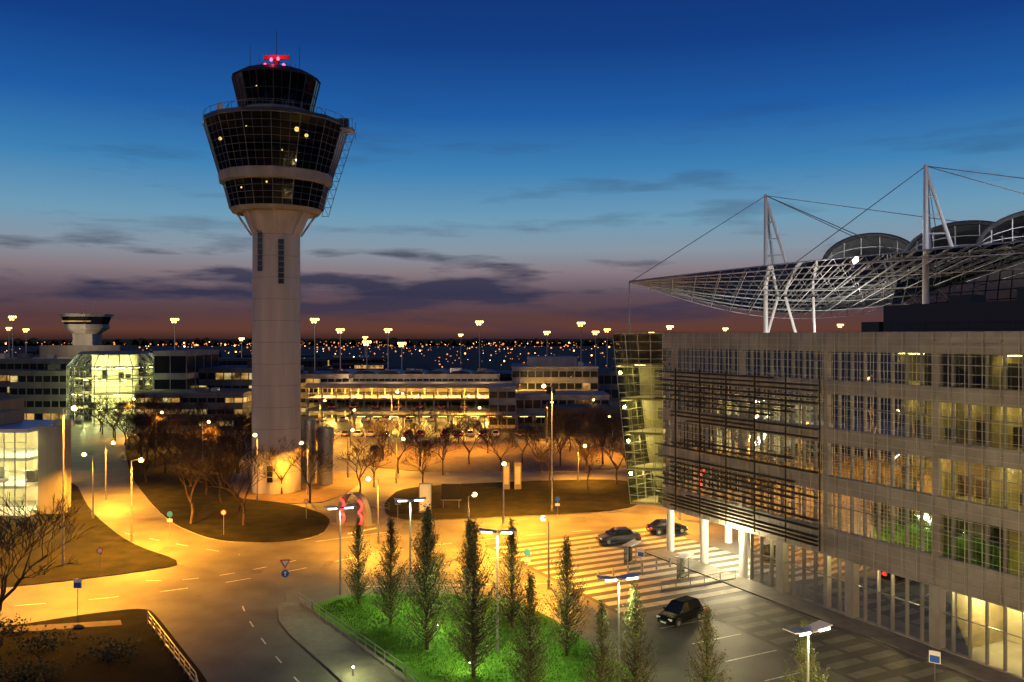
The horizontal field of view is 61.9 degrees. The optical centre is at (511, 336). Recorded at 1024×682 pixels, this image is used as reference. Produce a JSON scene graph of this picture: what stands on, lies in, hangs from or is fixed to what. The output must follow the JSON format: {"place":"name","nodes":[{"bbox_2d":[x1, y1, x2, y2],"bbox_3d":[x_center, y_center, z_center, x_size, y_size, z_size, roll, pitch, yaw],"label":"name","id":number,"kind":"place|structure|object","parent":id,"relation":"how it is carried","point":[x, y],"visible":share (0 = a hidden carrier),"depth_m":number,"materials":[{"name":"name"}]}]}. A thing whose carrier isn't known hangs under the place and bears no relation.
{"place":"outdoors","nodes":[
{"label":"outdoors","id":0,"kind":"place"},
{"bbox_2d":[0,353,72,397],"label":"terminal building","id":1,"kind":"structure","parent":0,"point":[24,361],"depth_m":249.99,"materials":[{"name":"concrete"}]},
{"bbox_2d":[0,620,121,632],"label":"footpath","id":2,"kind":"structure","parent":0,"point":[76,625],"depth_m":70.52,"materials":[{"name":"concrete"}]},
{"bbox_2d":[40,314,136,356],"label":"apron control tower","id":3,"kind":"structure","parent":0,"point":[86,330],"depth_m":298.00,"materials":[{"name":"concrete"}]},
{"bbox_2d":[198,362,303,387],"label":"terminal building","id":4,"kind":"structure","parent":0,"point":[232,376],"depth_m":244.96,"materials":[{"name":"concrete"}]},
{"bbox_2d":[230,473,365,503],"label":"pavement","id":5,"kind":"structure","parent":0,"point":[342,484],"depth_m":131.78,"materials":[{"name":"concrete"}]},
{"bbox_2d":[202,29,355,493],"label":"control tower","id":6,"kind":"structure","parent":5,"relation":"on","point":[276,142],"depth_m":129.35,"materials":[{"name":"concrete"}]},
{"bbox_2d":[252,435,311,493],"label":"bare tree","id":7,"kind":"object","parent":5,"relation":"on","point":[282,478],"visible":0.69,"depth_m":129.30,"materials":[{"name":"brown plant"}]},
{"bbox_2d":[301,418,315,483],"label":"ventilation stack","id":8,"kind":"object","parent":5,"relation":"on","point":[308,430],"visible":0.69,"depth_m":138.92,"materials":[{"name":"metal"}]},
{"bbox_2d":[281,445,337,502],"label":"bare tree","id":9,"kind":"object","parent":5,"relation":"on","point":[321,463],"visible":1,"depth_m":122.10,"materials":[{"name":"brown plant"}]},
{"bbox_2d":[317,427,333,484],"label":"ventilation stack","id":10,"kind":"object","parent":5,"relation":"on","point":[325,438],"visible":0.88,"depth_m":137.91,"materials":[{"name":"metal"}]},
{"bbox_2d":[0,339,615,421],"bbox_3d":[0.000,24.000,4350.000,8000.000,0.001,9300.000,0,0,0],"label":"ground","id":11,"kind":"structure","parent":0,"point":[424,360],"depth_m":1221.51,"materials":[{"name":"soil"}]},
{"bbox_2d":[9,364,91,419],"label":"terminal building","id":12,"kind":"structure","parent":11,"relation":"on","point":[42,392],"depth_m":237.96,"materials":[{"name":"concrete"}]},
{"bbox_2d":[153,349,219,389],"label":"terminal building","id":13,"kind":"structure","parent":11,"relation":"on","point":[175,369],"depth_m":236.00,"materials":[{"name":"concrete"}]},
{"bbox_2d":[219,358,332,370],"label":"hangar","id":14,"kind":"structure","parent":11,"relation":"on","point":[323,364],"depth_m":512.94,"materials":[{"name":"grey"}]},
{"bbox_2d":[0,337,613,345],"bbox_3d":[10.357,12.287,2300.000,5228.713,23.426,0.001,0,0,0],"label":"distant treeline","id":15,"kind":"object","parent":11,"relation":"on","point":[393,341],"visible":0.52,"depth_m":2300.00,"materials":[{"name":"black plant"}]},
{"bbox_2d":[5,341,613,368],"bbox_3d":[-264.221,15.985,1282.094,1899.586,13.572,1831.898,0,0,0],"label":"distant lights","id":16,"kind":"object","parent":11,"relation":"on","point":[383,346],"visible":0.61,"depth_m":1484.90,"materials":[{"name":"orange"}]},
{"bbox_2d":[327,355,387,369],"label":"hangar","id":17,"kind":"structure","parent":11,"relation":"on","point":[359,363],"depth_m":622.19,"materials":[{"name":"grey"}]},
{"bbox_2d":[306,381,518,421],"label":"parking deck","id":18,"kind":"structure","parent":11,"relation":"on","point":[365,396],"depth_m":247.01,"materials":[{"name":"concrete"}]},
{"bbox_2d":[612,287,1023,679],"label":"office building","id":19,"kind":"structure","parent":11,"relation":"on","point":[871,473],"depth_m":72.32,"materials":[{"name":"grey"}]},
{"bbox_2d":[629,164,1023,332],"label":"forum roof","id":20,"kind":"structure","parent":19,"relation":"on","point":[937,264],"depth_m":135.77,"materials":[{"name":"metal"}]},
{"bbox_2d":[301,369,355,414],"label":"terminal building","id":21,"kind":"structure","parent":0,"point":[310,376],"depth_m":261.96,"materials":[{"name":"grey concrete"}]},
{"bbox_2d":[278,602,395,681],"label":"pavement","id":22,"kind":"structure","parent":0,"point":[336,653],"depth_m":65.57,"materials":[{"name":"concrete"}]},
{"bbox_2d":[298,593,420,681],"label":"railing","id":23,"kind":"object","parent":22,"relation":"on","point":[365,648],"visible":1,"depth_m":65.88,"materials":[{"name":"metal"}]},
{"bbox_2d":[332,368,500,380],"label":"terminal pier","id":24,"kind":"structure","parent":0,"point":[461,374],"depth_m":268.00,"materials":[{"name":"grey concrete"}]},
{"bbox_2d":[419,482,431,512],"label":"advertising pillar","id":25,"kind":"structure","parent":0,"point":[425,489],"depth_m":115.86,"materials":[{"name":"beige"}]},
{"bbox_2d":[313,592,643,681],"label":"lawn","id":26,"kind":"structure","parent":0,"point":[420,675],"depth_m":66.00,"materials":[{"name":"plant"}]},
{"bbox_2d":[339,515,379,604],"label":"columnar tree","id":27,"kind":"object","parent":26,"relation":"on","point":[358,594],"visible":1,"depth_m":76.05,"materials":[{"name":"green plant"}]},
{"bbox_2d":[366,513,411,623],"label":"columnar tree","id":28,"kind":"object","parent":26,"relation":"on","point":[390,584],"visible":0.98,"depth_m":70.82,"materials":[{"name":"green plant"}]},
{"bbox_2d":[394,497,426,596],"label":"reflector lamp","id":29,"kind":"object","parent":26,"relation":"on","point":[406,500],"visible":0.89,"depth_m":77.94,"materials":[{"name":"silver metal"}]},
{"bbox_2d":[396,501,456,649],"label":"columnar tree","id":30,"kind":"object","parent":26,"relation":"on","point":[427,596],"visible":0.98,"depth_m":65.01,"materials":[{"name":"green plant"}]},
{"bbox_2d":[404,502,450,593],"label":"columnar tree","id":31,"kind":"object","parent":26,"relation":"on","point":[431,552],"visible":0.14,"depth_m":75.88,"materials":[{"name":"green plant"}]},
{"bbox_2d":[449,516,486,597],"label":"columnar tree","id":32,"kind":"object","parent":26,"relation":"on","point":[466,534],"visible":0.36,"depth_m":78.09,"materials":[{"name":"green plant"}]},
{"bbox_2d":[437,514,509,676],"bbox_3d":[-2.682,18.179,60.138,5.125,11.442,4.865,0,0,2],"label":"columnar tree","id":33,"kind":"object","parent":26,"relation":"on","point":[475,638],"visible":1,"depth_m":59.81,"materials":[{"name":"green plant"}]},
{"bbox_2d":[478,528,516,652],"bbox_3d":[-1.103,19.280,64.465,2.900,9.440,0.970,0,0,6],"label":"reflector lamp","id":34,"kind":"object","parent":26,"relation":"on","point":[507,531],"visible":0.96,"depth_m":64.44,"materials":[{"name":"silver metal"}]},
{"bbox_2d":[488,516,533,627],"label":"columnar tree","id":35,"kind":"object","parent":26,"relation":"on","point":[511,551],"visible":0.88,"depth_m":69.84,"materials":[{"name":"green plant"}]},
{"bbox_2d":[502,569,559,681],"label":"columnar tree","id":36,"kind":"object","parent":26,"relation":"on","point":[529,674],"visible":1,"depth_m":55.88,"materials":[{"name":"green plant"}]},
{"bbox_2d":[539,534,594,655],"bbox_3d":[4.228,19.321,63.844,3.894,9.157,3.858,0,0,-41],"label":"columnar tree","id":37,"kind":"object","parent":26,"relation":"on","point":[564,606],"visible":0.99,"depth_m":63.78,"materials":[{"name":"green plant"}]},
{"bbox_2d":[576,598,627,681],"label":"columnar tree","id":38,"kind":"object","parent":26,"relation":"on","point":[601,628],"visible":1,"depth_m":53.91,"materials":[{"name":"green plant"}]},
{"bbox_2d":[596,572,641,681],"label":"reflector lamp","id":39,"kind":"object","parent":26,"relation":"on","point":[633,575],"visible":1,"depth_m":55.93,"materials":[{"name":"silver metal"}]},
{"bbox_2d":[609,577,663,681],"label":"columnar tree","id":40,"kind":"object","parent":26,"relation":"on","point":[634,635],"visible":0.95,"depth_m":55.42,"materials":[{"name":"green plant"}]},
{"bbox_2d":[682,599,731,681],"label":"columnar tree","id":41,"kind":"object","parent":26,"relation":"on","point":[706,635],"visible":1,"depth_m":52.90,"materials":[{"name":"green plant"}]},
{"bbox_2d":[780,618,830,681],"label":"columnar tree","id":42,"kind":"object","parent":26,"relation":"on","point":[803,656],"visible":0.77,"depth_m":49.96,"materials":[{"name":"green plant"}]},
{"bbox_2d":[783,620,832,681],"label":"reflector lamp","id":43,"kind":"object","parent":26,"relation":"on","point":[819,626],"visible":1,"depth_m":46.95,"materials":[{"name":"silver metal"}]},
{"bbox_2d":[0,422,981,681],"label":"road","id":44,"kind":"structure","parent":0,"point":[214,634],"depth_m":85.05,"materials":[{"name":"grey asphalt"}]},
{"bbox_2d":[0,398,72,516],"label":"entrance pavilion","id":45,"kind":"structure","parent":44,"relation":"on","point":[31,453],"depth_m":115.68,"materials":[{"name":"concrete"}]},
{"bbox_2d":[0,483,176,587],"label":"grass verge","id":46,"kind":"object","parent":44,"relation":"on","point":[119,555],"depth_m":94.01,"materials":[{"name":"plant"}]},
{"bbox_2d":[62,406,78,565],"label":"street lamp","id":47,"kind":"object","parent":46,"relation":"on","point":[73,408],"visible":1,"depth_m":88.94,"materials":[{"name":"metal"}]},
{"bbox_2d":[72,394,116,434],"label":"bare tree","id":48,"kind":"object","parent":44,"relation":"on","point":[95,404],"visible":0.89,"depth_m":208.47,"materials":[{"name":"brown plant"}]},
{"bbox_2d":[0,609,206,681],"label":"grass verge","id":49,"kind":"object","parent":44,"relation":"on","point":[161,664],"depth_m":64.33,"materials":[{"name":"plant"}]},
{"bbox_2d":[0,490,97,645],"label":"bare tree","id":50,"kind":"object","parent":49,"relation":"on","point":[7,546],"visible":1,"depth_m":66.12,"materials":[{"name":"brown plant"}]},
{"bbox_2d":[0,613,162,681],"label":"shrub","id":51,"kind":"object","parent":49,"relation":"on","point":[25,672],"visible":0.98,"depth_m":64.17,"materials":[{"name":"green plant"}]},
{"bbox_2d":[147,611,197,681],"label":"railing","id":52,"kind":"object","parent":49,"relation":"on","point":[177,659],"visible":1,"depth_m":63.74,"materials":[{"name":"metal"}]},
{"bbox_2d":[86,399,132,440],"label":"bare tree","id":53,"kind":"object","parent":44,"relation":"on","point":[101,412],"visible":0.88,"depth_m":195.63,"materials":[{"name":"brown plant"}]},
{"bbox_2d":[66,351,153,426],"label":"glazed atrium","id":54,"kind":"object","parent":44,"relation":"on","point":[115,374],"visible":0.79,"depth_m":234.72,"materials":[{"name":"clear glass"}]},
{"bbox_2d":[134,387,251,428],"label":"terminal building","id":55,"kind":"structure","parent":44,"relation":"on","point":[239,399],"depth_m":222.00,"materials":[{"name":"concrete"}]},
{"bbox_2d":[125,433,329,542],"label":"grass verge","id":56,"kind":"object","parent":44,"relation":"on","point":[265,521],"depth_m":118.64,"materials":[{"name":"plant"}]},
{"bbox_2d":[120,433,167,481],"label":"bare tree","id":57,"kind":"object","parent":56,"relation":"on","point":[150,443],"visible":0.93,"depth_m":139.16,"materials":[{"name":"brown plant"}]},
{"bbox_2d":[123,413,165,461],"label":"bare tree","id":58,"kind":"object","parent":56,"relation":"on","point":[138,422],"visible":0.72,"depth_m":162.68,"materials":[{"name":"brown plant"}]},
{"bbox_2d":[123,417,187,472],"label":"bare tree","id":59,"kind":"object","parent":56,"relation":"on","point":[146,433],"visible":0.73,"depth_m":149.05,"materials":[{"name":"brown plant"}]},
{"bbox_2d":[150,423,205,479],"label":"bare tree","id":60,"kind":"object","parent":56,"relation":"on","point":[164,434],"visible":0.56,"depth_m":141.77,"materials":[{"name":"brown plant"}]},
{"bbox_2d":[163,401,197,443],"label":"bare tree","id":61,"kind":"object","parent":56,"relation":"on","point":[178,404],"visible":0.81,"depth_m":190.31,"materials":[{"name":"brown plant"}]},
{"bbox_2d":[155,424,214,486],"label":"bare tree","id":62,"kind":"object","parent":56,"relation":"on","point":[185,441],"visible":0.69,"depth_m":136.85,"materials":[{"name":"brown plant"}]},
{"bbox_2d":[153,433,237,523],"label":"bare tree","id":63,"kind":"object","parent":56,"relation":"on","point":[190,499],"visible":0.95,"depth_m":109.42,"materials":[{"name":"brown plant"}]},
{"bbox_2d":[176,438,227,493],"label":"bare tree","id":64,"kind":"object","parent":56,"relation":"on","point":[185,450],"visible":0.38,"depth_m":128.76,"materials":[{"name":"brown plant"}]},
{"bbox_2d":[196,438,247,502],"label":"bare tree","id":65,"kind":"object","parent":56,"relation":"on","point":[218,462],"visible":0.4,"depth_m":122.18,"materials":[{"name":"brown plant"}]},
{"bbox_2d":[199,411,251,458],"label":"bare tree","id":66,"kind":"object","parent":56,"relation":"on","point":[237,421],"visible":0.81,"depth_m":157.03,"materials":[{"name":"brown plant"}]},
{"bbox_2d":[208,413,251,463],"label":"bare tree","id":67,"kind":"object","parent":56,"relation":"on","point":[242,418],"visible":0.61,"depth_m":159.78,"materials":[{"name":"brown plant"}]},
{"bbox_2d":[186,443,274,525],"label":"bare tree","id":68,"kind":"object","parent":56,"relation":"on","point":[217,469],"visible":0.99,"depth_m":107.87,"materials":[{"name":"brown plant"}]},
{"bbox_2d":[198,450,262,512],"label":"bare tree","id":69,"kind":"object","parent":56,"relation":"on","point":[225,476],"visible":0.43,"depth_m":116.14,"materials":[{"name":"brown plant"}]},
{"bbox_2d":[217,425,251,473],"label":"bare tree","id":70,"kind":"object","parent":44,"relation":"on","point":[245,431],"visible":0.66,"depth_m":149.33,"materials":[{"name":"brown plant"}]},
{"bbox_2d":[15,517,589,681],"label":"road marking","id":71,"kind":"object","parent":44,"relation":"on","point":[326,565],"visible":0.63,"depth_m":91.49,"materials":[{"name":"paint"}]},
{"bbox_2d":[324,504,355,594],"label":"reflector lamp","id":72,"kind":"object","parent":44,"relation":"on","point":[342,507],"visible":1,"depth_m":79.43,"materials":[{"name":"silver metal"}]},
{"bbox_2d":[331,492,376,527],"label":"light sculpture","id":73,"kind":"object","parent":44,"relation":"on","point":[364,508],"visible":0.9,"depth_m":108.42,"materials":[{"name":"red metal"}]},
{"bbox_2d":[334,439,393,492],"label":"bare tree","id":74,"kind":"object","parent":44,"relation":"on","point":[363,453],"visible":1,"depth_m":129.14,"materials":[{"name":"brown plant"}]},
{"bbox_2d":[359,443,391,486],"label":"bare tree","id":75,"kind":"object","parent":44,"relation":"on","point":[375,457],"visible":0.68,"depth_m":135.89,"materials":[{"name":"brown plant"}]},
{"bbox_2d":[376,422,423,472],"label":"bare tree","id":76,"kind":"object","parent":44,"relation":"on","point":[404,434],"visible":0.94,"depth_m":150.36,"materials":[{"name":"brown plant"}]},
{"bbox_2d":[419,426,461,474],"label":"bare tree","id":77,"kind":"object","parent":44,"relation":"on","point":[448,433],"visible":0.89,"depth_m":147.94,"materials":[{"name":"brown plant"}]},
{"bbox_2d":[352,413,543,431],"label":"covered walkway","id":78,"kind":"structure","parent":44,"relation":"on","point":[442,414],"depth_m":215.00,"materials":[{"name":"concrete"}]},
{"bbox_2d":[384,479,638,520],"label":"grass verge","id":79,"kind":"object","parent":44,"relation":"on","point":[530,498],"depth_m":124.43,"materials":[{"name":"plant"}]},
{"bbox_2d":[402,438,441,482],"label":"bare tree","id":80,"kind":"object","parent":79,"relation":"on","point":[426,444],"visible":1,"depth_m":133.85,"materials":[{"name":"brown plant"}]},
{"bbox_2d":[441,483,460,507],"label":"information board","id":81,"kind":"object","parent":79,"relation":"on","point":[450,491],"visible":1,"depth_m":118.88,"materials":[{"name":"black"}]},
{"bbox_2d":[541,384,552,510],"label":"street lamp","id":82,"kind":"object","parent":79,"relation":"on","point":[543,385],"visible":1,"depth_m":116.94,"materials":[{"name":"metal"}]},
{"bbox_2d":[523,427,571,485],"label":"bare tree","id":83,"kind":"object","parent":79,"relation":"on","point":[549,447],"visible":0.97,"depth_m":137.58,"materials":[{"name":"brown plant"}]},
{"bbox_2d":[569,433,603,488],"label":"bare tree","id":84,"kind":"object","parent":79,"relation":"on","point":[585,454],"visible":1,"depth_m":132.48,"materials":[{"name":"brown plant"}]},
{"bbox_2d":[584,420,624,484],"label":"bare tree","id":85,"kind":"object","parent":79,"relation":"on","point":[608,446],"visible":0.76,"depth_m":138.01,"materials":[{"name":"brown plant"}]},
{"bbox_2d":[518,421,567,472],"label":"bare tree","id":86,"kind":"object","parent":44,"relation":"on","point":[533,432],"visible":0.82,"depth_m":149.62,"materials":[{"name":"brown plant"}]},
{"bbox_2d":[516,387,609,426],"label":"terminal building","id":87,"kind":"structure","parent":44,"relation":"on","point":[531,401],"depth_m":227.96,"materials":[{"name":"black concrete"}]},
{"bbox_2d":[559,416,616,472],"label":"bare tree","id":88,"kind":"object","parent":44,"relation":"on","point":[571,425],"visible":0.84,"depth_m":149.39,"materials":[{"name":"brown plant"}]},
{"bbox_2d":[656,595,703,627],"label":"parked suv","id":89,"kind":"object","parent":44,"relation":"on","point":[676,612],"visible":0.99,"depth_m":71.41,"materials":[{"name":"black paint"}]},
{"bbox_2d":[363,441,625,472],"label":"pavement","id":90,"kind":"structure","parent":0,"point":[482,460],"depth_m":166.13,"materials":[{"name":"concrete"}]},
{"bbox_2d":[402,418,439,465],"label":"bare tree","id":91,"kind":"object","parent":90,"relation":"on","point":[426,425],"visible":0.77,"depth_m":158.91,"materials":[{"name":"brown plant"}]},
{"bbox_2d":[448,417,489,463],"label":"bare tree","id":92,"kind":"object","parent":90,"relation":"on","point":[484,430],"visible":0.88,"depth_m":160.06,"materials":[{"name":"brown plant"}]},
{"bbox_2d":[477,428,518,470],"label":"bare tree","id":93,"kind":"object","parent":90,"relation":"on","point":[495,438],"visible":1,"depth_m":151.30,"materials":[{"name":"brown plant"}]},
{"bbox_2d":[485,404,528,446],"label":"bare tree","id":94,"kind":"object","parent":90,"relation":"on","point":[505,416],"visible":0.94,"depth_m":185.33,"materials":[{"name":"brown plant"}]},
{"bbox_2d":[539,412,584,465],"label":"bare tree","id":95,"kind":"object","parent":90,"relation":"on","point":[568,418],"visible":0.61,"depth_m":157.17,"materials":[{"name":"brown plant"}]},
{"bbox_2d":[579,410,618,463],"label":"bare tree","id":96,"kind":"object","parent":90,"relation":"on","point":[602,419],"visible":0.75,"depth_m":158.09,"materials":[{"name":"brown plant"}]},
{"bbox_2d":[488,383,516,427],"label":"terminal building","id":97,"kind":"structure","parent":0,"point":[501,395],"depth_m":224.00,"materials":[{"name":"concrete"}]},
{"bbox_2d":[0,0,1023,339],"label":"sky","id":98,"kind":"structure","parent":0,"point":[511,166],"materials":[{"name":"blue"}]},
{"bbox_2d":[511,356,598,390],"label":"terminal building","id":99,"kind":"structure","parent":0,"point":[560,373],"depth_m":258.00,"materials":[{"name":"concrete"}]},
{"bbox_2d":[543,402,622,436],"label":"terminal building","id":100,"kind":"structure","parent":0,"point":[612,407],"depth_m":204.96,"materials":[{"name":"grey"}]},
{"bbox_2d":[598,366,618,403],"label":"terminal building","id":101,"kind":"structure","parent":0,"point":[607,381],"depth_m":261.96,"materials":[{"name":"concrete"}]},
{"bbox_2d":[484,525,975,681],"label":"forecourt paving","id":102,"kind":"structure","parent":0,"point":[852,657],"depth_m":78.80,"materials":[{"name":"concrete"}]},
{"bbox_2d":[596,527,641,544],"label":"parked car","id":103,"kind":"object","parent":102,"relation":"on","point":[615,534],"visible":0.96,"depth_m":98.79,"materials":[{"name":"grey paint"}]},
{"bbox_2d":[623,540,640,564],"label":"bus shelter","id":104,"kind":"object","parent":102,"relation":"on","point":[628,552],"visible":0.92,"depth_m":88.84,"materials":[{"name":"grey paint"}]},
{"bbox_2d":[646,518,687,534],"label":"parked car","id":105,"kind":"object","parent":102,"relation":"on","point":[658,526],"visible":0.88,"depth_m":103.72,"materials":[{"name":"black paint"}]},
{"bbox_2d":[675,552,693,581],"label":"bus shelter","id":106,"kind":"object","parent":102,"relation":"on","point":[682,557],"visible":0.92,"depth_m":83.92,"materials":[{"name":"grey paint"}]},
{"bbox_2d":[661,570,735,592],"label":"railing","id":107,"kind":"object","parent":102,"relation":"on","point":[692,586],"visible":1,"depth_m":81.73,"materials":[{"name":"metal"}]},
{"bbox_2d":[644,549,1023,681],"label":"pavement","id":108,"kind":"structure","parent":0,"point":[969,668],"depth_m":71.31,"materials":[{"name":"grey concrete"}]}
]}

